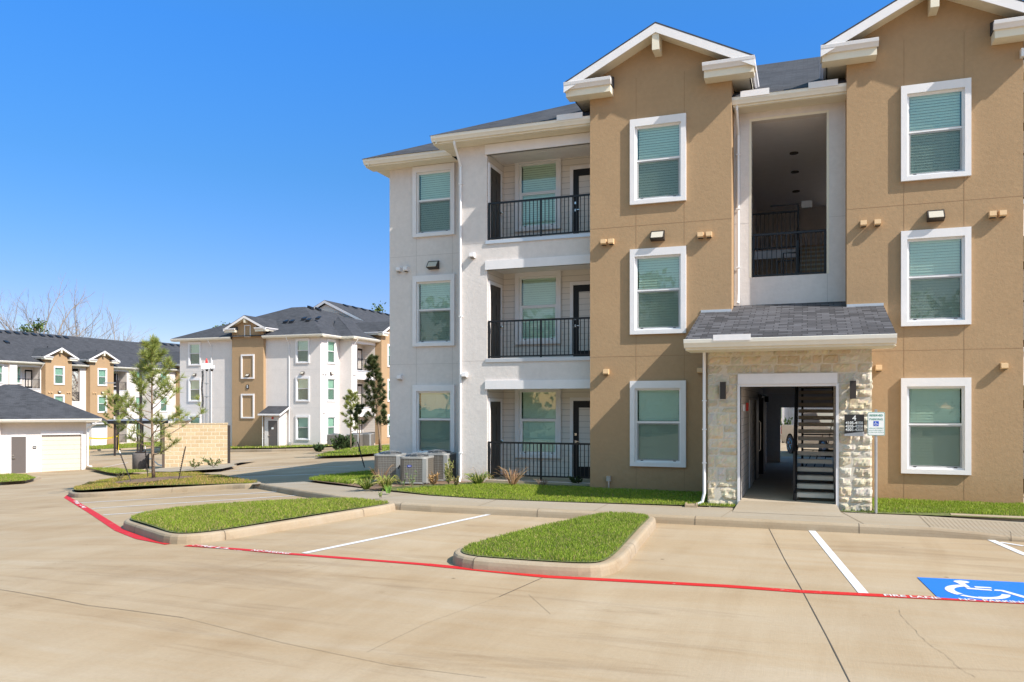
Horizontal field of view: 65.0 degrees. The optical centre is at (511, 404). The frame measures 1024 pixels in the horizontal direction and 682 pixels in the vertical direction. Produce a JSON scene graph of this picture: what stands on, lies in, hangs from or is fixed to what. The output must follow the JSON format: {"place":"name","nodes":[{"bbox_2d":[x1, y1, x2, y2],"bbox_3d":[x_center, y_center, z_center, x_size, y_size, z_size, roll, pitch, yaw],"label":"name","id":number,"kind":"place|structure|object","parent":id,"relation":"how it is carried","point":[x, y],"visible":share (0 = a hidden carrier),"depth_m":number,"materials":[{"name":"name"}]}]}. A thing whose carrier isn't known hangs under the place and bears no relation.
{"place":"outdoors","nodes":[
{"label":"outdoors","id":0,"kind":"place"},
{"bbox_2d":[16,318,49,333],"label":"evergreen tree","id":1,"kind":"object","parent":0,"point":[37,327],"visible":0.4,"depth_m":111.99,"materials":[{"name":"green plant"}]},
{"bbox_2d":[86,441,159,448],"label":"grass","id":2,"kind":"structure","parent":0,"point":[125,445],"depth_m":83.66,"materials":[{"name":"green plant"}]},
{"bbox_2d":[73,471,256,489],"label":"grass","id":3,"kind":"structure","parent":0,"point":[197,476],"depth_m":26.07,"materials":[{"name":"green plant"}]},
{"bbox_2d":[113,476,192,483],"bbox_3d":[-11.988,2.505,26.928,2.637,0.173,2.610,0,0,39],"label":"mulch bed","id":4,"kind":"object","parent":3,"relation":"on","point":[140,480],"visible":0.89,"depth_m":26.32,"materials":[{"name":"brown soil"}]},
{"bbox_2d":[99,333,207,477],"bbox_3d":[-12.028,0.046,26.863,2.972,5.026,2.804,0,0,2],"label":"pine tree","id":5,"kind":"object","parent":4,"relation":"on","point":[151,350],"visible":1,"depth_m":26.71,"materials":[{"name":"green plant"}]},
{"bbox_2d":[130,496,389,532],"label":"grass","id":6,"kind":"structure","parent":0,"point":[174,518],"depth_m":15.53,"materials":[{"name":"green plant"}]},
{"bbox_2d":[230,444,331,447],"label":"grass","id":7,"kind":"structure","parent":0,"point":[275,446],"depth_m":62.87,"materials":[{"name":"green plant"}]},
{"bbox_2d":[309,469,373,483],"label":"grass","id":8,"kind":"structure","parent":0,"point":[345,478],"depth_m":23.25,"materials":[{"name":"green plant"}]},
{"bbox_2d":[311,479,469,491],"bbox_3d":[-3.592,2.136,22.636,3.422,0.242,7.110,0,0,-41],"label":"mulch bed","id":9,"kind":"object","parent":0,"point":[375,486],"visible":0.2,"depth_m":20.77,"materials":[{"name":"brown soil"}]},
{"bbox_2d":[0,0,893,400],"label":"sky","id":10,"kind":"structure","parent":0,"point":[194,166],"materials":[{"name":"blue"}]},
{"bbox_2d":[0,418,1023,681],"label":"parking lot","id":11,"kind":"structure","parent":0,"point":[56,546],"depth_m":8.92,"materials":[{"name":"concrete"}]},
{"bbox_2d":[0,476,40,484],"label":"kerb","id":12,"kind":"structure","parent":11,"relation":"on","point":[26,481],"depth_m":36.02,"materials":[{"name":"concrete"}]},
{"bbox_2d":[0,384,101,473],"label":"garage building","id":13,"kind":"structure","parent":11,"relation":"on","point":[40,432],"depth_m":44.78,"materials":[{"name":"white paint"}]},
{"bbox_2d":[9,435,27,473],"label":"side door","id":14,"kind":"structure","parent":13,"relation":"in","point":[18,444],"depth_m":44.05,"materials":[{"name":"grey"}]},
{"bbox_2d":[42,435,80,471],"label":"garage door","id":15,"kind":"structure","parent":13,"relation":"in","point":[62,452],"depth_m":45.11,"materials":[{"name":"beige metal"}]},
{"bbox_2d":[0,273,104,393],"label":"bare tree","id":16,"kind":"object","parent":11,"relation":"on","point":[32,323],"visible":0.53,"depth_m":122.36,"materials":[{"name":"brown plant"}]},
{"bbox_2d":[12,279,120,374],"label":"bare tree","id":17,"kind":"object","parent":11,"relation":"on","point":[75,318],"visible":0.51,"depth_m":126.68,"materials":[{"name":"brown plant"}]},
{"bbox_2d":[0,329,179,445],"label":"apartment building","id":18,"kind":"structure","parent":11,"relation":"on","point":[45,364],"depth_m":90.34,"materials":[{"name":"white paint"}]},
{"bbox_2d":[54,366,64,384],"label":"window","id":19,"kind":"structure","parent":18,"relation":"in","point":[59,379],"depth_m":86.14,"materials":[{"name":"glass"}]},
{"bbox_2d":[97,368,106,385],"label":"window","id":20,"kind":"structure","parent":18,"relation":"in","point":[101,372],"depth_m":91.34,"materials":[{"name":"glass"}]},
{"bbox_2d":[97,395,106,412],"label":"window","id":21,"kind":"structure","parent":18,"relation":"in","point":[100,401],"depth_m":91.23,"materials":[{"name":"white plastic"}]},
{"bbox_2d":[103,380,120,449],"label":"light pole","id":22,"kind":"object","parent":11,"relation":"on","point":[117,386],"visible":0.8,"depth_m":74.91,"materials":[{"name":"brown metal"}]},
{"bbox_2d":[72,305,156,380],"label":"bare tree","id":23,"kind":"object","parent":11,"relation":"on","point":[115,331],"visible":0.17,"depth_m":129.49,"materials":[{"name":"brown plant"}]},
{"bbox_2d":[103,394,126,450],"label":"pine tree","id":24,"kind":"object","parent":11,"relation":"on","point":[114,412],"visible":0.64,"depth_m":71.74,"materials":[{"name":"green plant"}]},
{"bbox_2d":[132,359,160,468],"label":"light pole","id":25,"kind":"object","parent":11,"relation":"on","point":[138,460],"visible":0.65,"depth_m":42.78,"materials":[{"name":"metal"}]},
{"bbox_2d":[107,419,191,455],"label":"carport","id":26,"kind":"object","parent":11,"relation":"on","point":[144,421],"visible":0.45,"depth_m":63.74,"materials":[{"name":"grey metal"}]},
{"bbox_2d":[86,463,236,474],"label":"kerb","id":27,"kind":"structure","parent":11,"relation":"on","point":[88,468],"depth_m":40.50,"materials":[{"name":"concrete"}]},
{"bbox_2d":[68,481,260,497],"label":"kerb","id":28,"kind":"structure","parent":11,"relation":"on","point":[72,493],"depth_m":24.91,"materials":[{"name":"concrete"}]},
{"bbox_2d":[162,423,229,467],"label":"block enclosure","id":29,"kind":"object","parent":11,"relation":"on","point":[208,441],"visible":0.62,"depth_m":41.70,"materials":[{"name":"brown brick"}]},
{"bbox_2d":[148,459,255,471],"bbox_3d":[-16.006,3.137,41.402,4.391,0.478,11.061,0,0,-10],"label":"enclosure apron","id":30,"kind":"object","parent":11,"relation":"on","point":[201,467],"visible":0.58,"depth_m":38.97,"materials":[{"name":"concrete"}]},
{"bbox_2d":[201,358,214,422],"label":"surveillance mast","id":31,"kind":"object","parent":11,"relation":"on","point":[206,365],"visible":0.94,"depth_m":51.95,"materials":[{"name":"white metal"}]},
{"bbox_2d":[123,502,395,543],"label":"kerb","id":32,"kind":"structure","parent":11,"relation":"on","point":[146,531],"depth_m":14.20,"materials":[{"name":"concrete"}]},
{"bbox_2d":[170,300,389,449],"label":"apartment building","id":33,"kind":"structure","parent":11,"relation":"on","point":[289,376],"depth_m":65.91,"materials":[{"name":"white paint"}]},
{"bbox_2d":[188,342,200,365],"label":"window","id":34,"kind":"structure","parent":33,"relation":"in","point":[194,348],"depth_m":68.05,"materials":[{"name":"glass"}]},
{"bbox_2d":[188,378,200,401],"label":"window","id":35,"kind":"structure","parent":33,"relation":"in","point":[194,384],"depth_m":68.05,"materials":[{"name":"white plastic"}]},
{"bbox_2d":[268,421,276,448],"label":"porch door","id":36,"kind":"structure","parent":33,"relation":"in","point":[272,425],"depth_m":64.13,"materials":[{"name":"grey metal"}]},
{"bbox_2d":[295,338,309,362],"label":"window","id":37,"kind":"structure","parent":33,"relation":"in","point":[302,345],"depth_m":64.31,"materials":[{"name":"glass"}]},
{"bbox_2d":[295,376,309,400],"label":"window","id":38,"kind":"structure","parent":33,"relation":"in","point":[302,383],"depth_m":64.31,"materials":[{"name":"white plastic"}]},
{"bbox_2d":[295,415,309,439],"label":"window","id":39,"kind":"structure","parent":33,"relation":"in","point":[302,422],"depth_m":64.31,"materials":[{"name":"white plastic"}]},
{"bbox_2d":[326,339,335,363],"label":"window","id":40,"kind":"structure","parent":33,"relation":"in","point":[330,354],"depth_m":65.17,"materials":[{"name":"glass"}]},
{"bbox_2d":[326,377,335,401],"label":"window","id":41,"kind":"structure","parent":33,"relation":"in","point":[330,392],"depth_m":65.17,"materials":[{"name":"white plastic"}]},
{"bbox_2d":[326,415,335,439],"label":"window","id":42,"kind":"structure","parent":33,"relation":"in","point":[330,429],"depth_m":65.17,"materials":[{"name":"white plastic"}]},
{"bbox_2d":[230,447,352,451],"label":"kerb","id":43,"kind":"structure","parent":11,"relation":"on","point":[276,450],"depth_m":61.61,"materials":[{"name":"concrete"}]},
{"bbox_2d":[330,434,341,449],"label":"shrub","id":44,"kind":"object","parent":11,"relation":"on","point":[335,445],"visible":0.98,"depth_m":57.39,"materials":[{"name":"green plant"}]},
{"bbox_2d":[347,433,362,447],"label":"condenser unit","id":45,"kind":"object","parent":11,"relation":"on","point":[356,436],"visible":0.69,"depth_m":62.98,"materials":[{"name":"grey metal"}]},
{"bbox_2d":[360,432,373,445],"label":"condenser unit","id":46,"kind":"object","parent":11,"relation":"on","point":[368,438],"visible":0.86,"depth_m":64.11,"materials":[{"name":"grey metal"}]},
{"bbox_2d":[302,514,487,552],"bbox_3d":[-1.775,2.214,14.076,0.135,0.001,4.980,0,0,32],"label":"parking line","id":47,"kind":"object","parent":11,"relation":"on","point":[392,534],"visible":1,"depth_m":13.58,"materials":[{"name":"white paint"}]},
{"bbox_2d":[0,529,849,681],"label":"pavement joint","id":48,"kind":"object","parent":11,"relation":"on","point":[542,577],"visible":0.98,"depth_m":8.93,"materials":[{"name":"brown"}]},
{"bbox_2d":[64,495,1023,603],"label":"fire lane line","id":49,"kind":"object","parent":11,"relation":"on","point":[109,523],"visible":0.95,"depth_m":10.34,"materials":[{"name":"red paint"}]},
{"bbox_2d":[75,501,1023,602],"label":"fire lane lettering","id":50,"kind":"object","parent":11,"relation":"on","point":[76,502],"visible":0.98,"depth_m":9.29},
{"bbox_2d":[452,515,655,576],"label":"kerb","id":51,"kind":"structure","parent":11,"relation":"on","point":[622,556],"depth_m":10.66,"materials":[{"name":"concrete"}]},
{"bbox_2d":[134,562,973,676],"bbox_3d":[-0.182,2.217,8.400,8.710,0.005,3.556,0,0,20],"label":"pavement crack","id":52,"kind":"object","parent":11,"relation":"on","point":[433,620],"visible":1,"depth_m":7.57,"materials":[{"name":"brown concrete"}]},
{"bbox_2d":[461,511,649,562],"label":"grass","id":53,"kind":"structure","parent":11,"relation":"on","point":[608,524],"depth_m":11.96,"materials":[{"name":"green plant"}]},
{"bbox_2d":[254,482,931,536],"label":"kerb","id":54,"kind":"structure","parent":11,"relation":"on","point":[919,531],"depth_m":14.90,"materials":[{"name":"concrete"}]},
{"bbox_2d":[362,0,1023,512],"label":"apartment building","id":55,"kind":"structure","parent":11,"relation":"on","point":[658,256],"depth_m":18.47,"materials":[{"name":"beige paint"}]},
{"bbox_2d":[412,162,454,237],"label":"window","id":56,"kind":"structure","parent":55,"relation":"in","point":[433,214],"depth_m":22.73,"materials":[{"name":"glass"}]},
{"bbox_2d":[412,274,454,346],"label":"window","id":57,"kind":"structure","parent":55,"relation":"in","point":[433,324],"depth_m":22.73,"materials":[{"name":"glass"}]},
{"bbox_2d":[412,385,454,452],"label":"window","id":58,"kind":"structure","parent":55,"relation":"in","point":[434,429],"depth_m":22.73,"materials":[{"name":"glass"}]},
{"bbox_2d":[488,398,502,478],"bbox_3d":[-0.405,0.890,21.343,0.128,2.100,0.930,0,0,20],"label":"storage door","id":59,"kind":"structure","parent":55,"relation":"in","point":[494,405],"depth_m":21.35,"materials":[{"name":"grey"}]},
{"bbox_2d":[488,281,502,357],"bbox_3d":[-0.405,-2.180,21.343,0.128,2.100,0.930,0,0,20],"label":"storage door","id":60,"kind":"structure","parent":55,"relation":"in","point":[494,289],"depth_m":21.35,"materials":[{"name":"grey"}]},
{"bbox_2d":[488,163,502,239],"bbox_3d":[-0.405,-5.250,21.343,0.128,2.100,0.930,0,0,20],"label":"storage door","id":61,"kind":"structure","parent":55,"relation":"in","point":[494,175],"depth_m":21.29,"materials":[{"name":"grey"}]},
{"bbox_2d":[515,389,560,458],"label":"window","id":62,"kind":"structure","parent":55,"relation":"in","point":[537,411],"depth_m":21.78,"materials":[{"name":"glass"}]},
{"bbox_2d":[515,270,560,344],"bbox_3d":[0.724,-2.630,21.718,1.300,2.000,0.215,0,0,20],"label":"window","id":63,"kind":"structure","parent":55,"relation":"in","point":[537,294],"depth_m":21.76,"materials":[{"name":"glass"}]},
{"bbox_2d":[515,158,560,231],"bbox_3d":[0.724,-5.700,21.718,1.300,2.000,0.215,0,0,20],"label":"window","id":64,"kind":"structure","parent":55,"relation":"in","point":[541,178],"depth_m":21.78,"materials":[{"name":"glass"}]},
{"bbox_2d":[570,397,589,476],"bbox_3d":[2.058,0.875,21.188,1.090,2.130,0.130,0,0,20],"label":"door","id":65,"kind":"structure","parent":55,"relation":"in","point":[576,403],"depth_m":21.32,"materials":[{"name":"black"}]},
{"bbox_2d":[570,281,589,356],"bbox_3d":[2.058,-2.195,21.188,1.090,2.130,0.130,0,0,20],"label":"door","id":66,"kind":"structure","parent":55,"relation":"in","point":[581,286],"depth_m":21.32,"materials":[{"name":"black"}]},
{"bbox_2d":[570,164,589,233],"bbox_3d":[2.058,-5.265,21.188,1.090,2.130,0.130,0,0,20],"label":"door","id":67,"kind":"structure","parent":55,"relation":"in","point":[581,170],"depth_m":21.32,"materials":[{"name":"black"}]},
{"bbox_2d":[630,113,685,205],"bbox_3d":[3.417,-5.697,18.756,1.300,2.000,0.215,0,0,20],"label":"window","id":68,"kind":"structure","parent":55,"relation":"in","point":[658,143],"depth_m":18.79,"materials":[{"name":"glass"}]},
{"bbox_2d":[630,246,685,334],"bbox_3d":[3.417,-2.647,18.756,1.300,2.000,0.215,0,0,20],"label":"window","id":69,"kind":"structure","parent":55,"relation":"in","point":[657,275],"depth_m":18.79,"materials":[{"name":"glass"}]},
{"bbox_2d":[630,380,685,467],"bbox_3d":[3.417,0.445,18.756,1.300,2.000,0.215,0,0,20],"label":"window","id":70,"kind":"structure","parent":55,"relation":"in","point":[657,408],"depth_m":18.79,"materials":[{"name":"glass"}]},
{"bbox_2d":[749,400,751,487],"bbox_3d":[5.697,0.925,19.172,0.024,2.050,0.920,0,0,20],"label":"passage door","id":71,"kind":"structure","parent":55,"relation":"in","point":[750,401],"depth_m":18.96,"materials":[{"name":"metal"}]},
{"bbox_2d":[754,400,760,479],"bbox_3d":[6.538,0.910,21.276,0.154,2.080,1.050,0,0,20],"label":"passage door","id":72,"kind":"structure","parent":55,"relation":"in","point":[756,402],"depth_m":20.83,"materials":[{"name":"grey"}]},
{"bbox_2d":[901,78,970,181],"bbox_3d":[8.832,-5.697,16.764,1.300,2.000,0.215,0,0,20],"label":"window","id":73,"kind":"structure","parent":55,"relation":"in","point":[935,116],"depth_m":16.79,"materials":[{"name":"glass"}]},
{"bbox_2d":[901,226,970,326],"bbox_3d":[8.832,-2.647,16.764,1.300,2.000,0.215,0,0,20],"label":"window","id":74,"kind":"structure","parent":55,"relation":"in","point":[935,263],"depth_m":16.79,"materials":[{"name":"glass"}]},
{"bbox_2d":[901,377,970,474],"bbox_3d":[8.832,0.445,16.764,1.300,2.000,0.215,0,0,20],"label":"window","id":75,"kind":"structure","parent":55,"relation":"in","point":[935,412],"depth_m":16.79,"materials":[{"name":"glass"}]},
{"bbox_2d":[780,408,832,433],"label":"neighbour building","id":76,"kind":"structure","parent":11,"relation":"on","point":[787,413],"depth_m":56.68,"materials":[{"name":"white paint"}]},
{"bbox_2d":[781,413,832,457],"bbox_3d":[13.669,1.245,34.807,2.060,1.950,5.950,0,0,-2],"label":"pickup truck","id":77,"kind":"object","parent":11,"relation":"on","point":[787,434],"visible":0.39,"depth_m":34.51,"materials":[{"name":"paint"}]},
{"bbox_2d":[809,531,867,592],"bbox_3d":[4.711,2.214,11.821,0.115,0.001,4.920,0,0,14],"label":"parking line","id":78,"kind":"object","parent":11,"relation":"on","point":[850,577],"visible":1,"depth_m":11.05,"materials":[{"name":"white paint"}]},
{"bbox_2d":[917,577,1023,602],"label":"accessible pad","id":79,"kind":"object","parent":11,"relation":"on","point":[936,586],"visible":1,"depth_m":9.66,"materials":[{"name":"blue paint"}]},
{"bbox_2d":[945,580,1023,598],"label":"accessible symbol","id":80,"kind":"object","parent":79,"relation":"on","point":[950,588],"visible":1,"depth_m":9.54,"materials":[{"name":"white paint"}]},
{"bbox_2d":[920,515,1023,536],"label":"kerb ramp","id":81,"kind":"structure","parent":11,"relation":"on","point":[958,524],"depth_m":14.10,"materials":[{"name":"concrete"}]},
{"bbox_2d":[925,517,1023,535],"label":"ramp groove","id":82,"kind":"object","parent":81,"relation":"on","point":[977,526],"visible":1,"depth_m":14.00,"materials":[{"name":"brown"}]},
{"bbox_2d":[931,527,1023,541],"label":"kerb","id":83,"kind":"structure","parent":11,"relation":"on","point":[948,533],"depth_m":13.26,"materials":[{"name":"concrete"}]},
{"bbox_2d":[950,513,1023,521],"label":"kerb","id":84,"kind":"structure","parent":11,"relation":"on","point":[988,517],"depth_m":14.69,"materials":[{"name":"concrete"}]},
{"bbox_2d":[989,540,1023,554],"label":"parking line","id":85,"kind":"object","parent":11,"relation":"on","point":[1008,547],"visible":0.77,"depth_m":12.44,"materials":[{"name":"white paint"}]},
{"bbox_2d":[376,482,735,506],"bbox_3d":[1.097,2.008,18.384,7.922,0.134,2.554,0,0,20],"label":"grass","id":86,"kind":"structure","parent":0,"point":[504,490],"depth_m":18.10,"materials":[{"name":"green plant"}]},
{"bbox_2d":[371,474,400,489],"bbox_3d":[-3.067,1.885,19.559,0.842,0.377,0.805,0,0,20],"label":"strap leaf plant","id":87,"kind":"object","parent":86,"relation":"on","point":[388,480],"visible":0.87,"depth_m":19.48,"materials":[{"name":"green plant"}]},
{"bbox_2d":[443,458,453,484],"bbox_3d":[-1.611,1.686,20.050,0.254,0.718,0.397,0,0,40],"label":"shrub","id":88,"kind":"object","parent":86,"relation":"on","point":[448,471],"visible":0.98,"depth_m":20.07,"materials":[{"name":"green plant"}]},
{"bbox_2d":[461,472,490,483],"bbox_3d":[-0.856,1.877,20.289,0.942,0.338,0.882,0,0,-40],"label":"strap leaf plant","id":89,"kind":"object","parent":86,"relation":"on","point":[475,478],"visible":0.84,"depth_m":20.24,"materials":[{"name":"green plant"}]},
{"bbox_2d":[493,466,527,485],"bbox_3d":[-0.019,1.791,19.871,0.998,0.506,0.920,0,0,20],"label":"strap leaf plant","id":90,"kind":"object","parent":86,"relation":"on","point":[514,480],"visible":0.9,"depth_m":19.94,"materials":[{"name":"brown plant"}]},
{"bbox_2d":[253,482,929,526],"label":"sidewalk","id":91,"kind":"structure","parent":0,"point":[893,519],"depth_m":16.16,"materials":[{"name":"concrete"}]},
{"bbox_2d":[350,477,380,489],"bbox_3d":[-3.601,1.946,19.735,0.916,0.295,0.920,0,0,20],"label":"strap leaf plant","id":92,"kind":"object","parent":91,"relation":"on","point":[366,485],"visible":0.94,"depth_m":19.64,"materials":[{"name":"green plant"}]},
{"bbox_2d":[733,500,842,516],"bbox_3d":[5.338,2.008,15.580,1.980,0.120,0.930,0,0,20],"label":"entrance apron","id":93,"kind":"object","parent":91,"relation":"on","point":[815,509],"visible":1,"depth_m":15.55,"materials":[{"name":"concrete"}]},
{"bbox_2d":[867,409,884,513],"bbox_3d":[6.911,1.105,15.244,0.304,2.030,0.073,0,0,20],"label":"parking sign","id":94,"kind":"object","parent":91,"relation":"on","point":[875,423],"visible":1,"depth_m":15.23,"materials":[{"name":"white metal"}]},
{"bbox_2d":[843,497,1023,518],"bbox_3d":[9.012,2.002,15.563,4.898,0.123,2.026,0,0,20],"label":"grass","id":95,"kind":"structure","parent":0,"point":[901,504],"depth_m":15.65,"materials":[{"name":"green plant"}]},
{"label":"lawn bed","id":96,"kind":"structure","parent":0,"visible":0},
{"bbox_2d":[340,389,360,448],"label":"pine tree","id":97,"kind":"object","parent":96,"relation":"on","point":[352,397],"visible":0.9,"depth_m":52.45,"materials":[{"name":"green plant"}]},
{"bbox_2d":[317,444,389,455],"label":"grass","id":98,"kind":"structure","parent":96,"relation":"on","point":[365,449],"depth_m":47.79,"materials":[{"name":"green plant"}]},
{"bbox_2d":[348,403,371,451],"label":"pine tree","id":99,"kind":"object","parent":96,"relation":"on","point":[357,410],"visible":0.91,"depth_m":46.41,"materials":[{"name":"green plant"}]},
{"bbox_2d":[360,354,389,450],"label":"pine tree","id":100,"kind":"object","parent":96,"relation":"on","point":[372,360],"visible":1,"depth_m":44.99,"materials":[{"name":"green plant"}]},
{"bbox_3d":[-2.471,2.140,20.900,1.143,0.140,1.143,0,0,20],"label":"equipment pad","id":101,"kind":"object","parent":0,"visible":0},
{"bbox_2d":[400,452,433,484],"bbox_3d":[-2.471,1.659,20.900,0.762,0.822,0.762,0,0,12],"label":"condenser unit","id":102,"kind":"object","parent":101,"relation":"on","point":[421,465],"visible":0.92,"depth_m":20.55,"materials":[{"name":"grey metal"}]},
{"bbox_3d":[-3.316,2.160,21.900,1.143,0.140,1.143,0,0,20],"label":"equipment pad","id":103,"kind":"object","parent":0,"visible":0},
{"bbox_2d":[374,450,405,480],"bbox_3d":[-3.316,1.669,21.900,0.762,0.842,0.762,0,0,8],"label":"condenser unit","id":104,"kind":"object","parent":103,"relation":"on","point":[384,460],"visible":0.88,"depth_m":21.54,"materials":[{"name":"grey metal"}]},
{"bbox_3d":[-1.951,2.130,21.600,1.143,0.140,1.143,0,0,20],"label":"equipment pad","id":105,"kind":"object","parent":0,"visible":0},
{"bbox_2d":[424,449,456,480],"bbox_3d":[-1.951,1.629,21.600,0.778,0.862,0.778,0,0,18],"label":"condenser unit","id":106,"kind":"object","parent":105,"relation":"on","point":[442,457],"visible":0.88,"depth_m":21.22,"materials":[{"name":"grey metal"}]},
{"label":"lawn bed","id":107,"kind":"structure","parent":0,"visible":0},
{"bbox_2d":[0,473,35,481],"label":"grass","id":108,"kind":"structure","parent":107,"relation":"on","point":[8,477],"depth_m":37.20,"materials":[{"name":"green plant"}]},
{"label":"lawn bed","id":109,"kind":"structure","parent":0,"visible":0},
{"bbox_2d":[90,467,146,472],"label":"grass","id":110,"kind":"structure","parent":109,"relation":"on","point":[111,470],"depth_m":40.21,"materials":[{"name":"green plant"}]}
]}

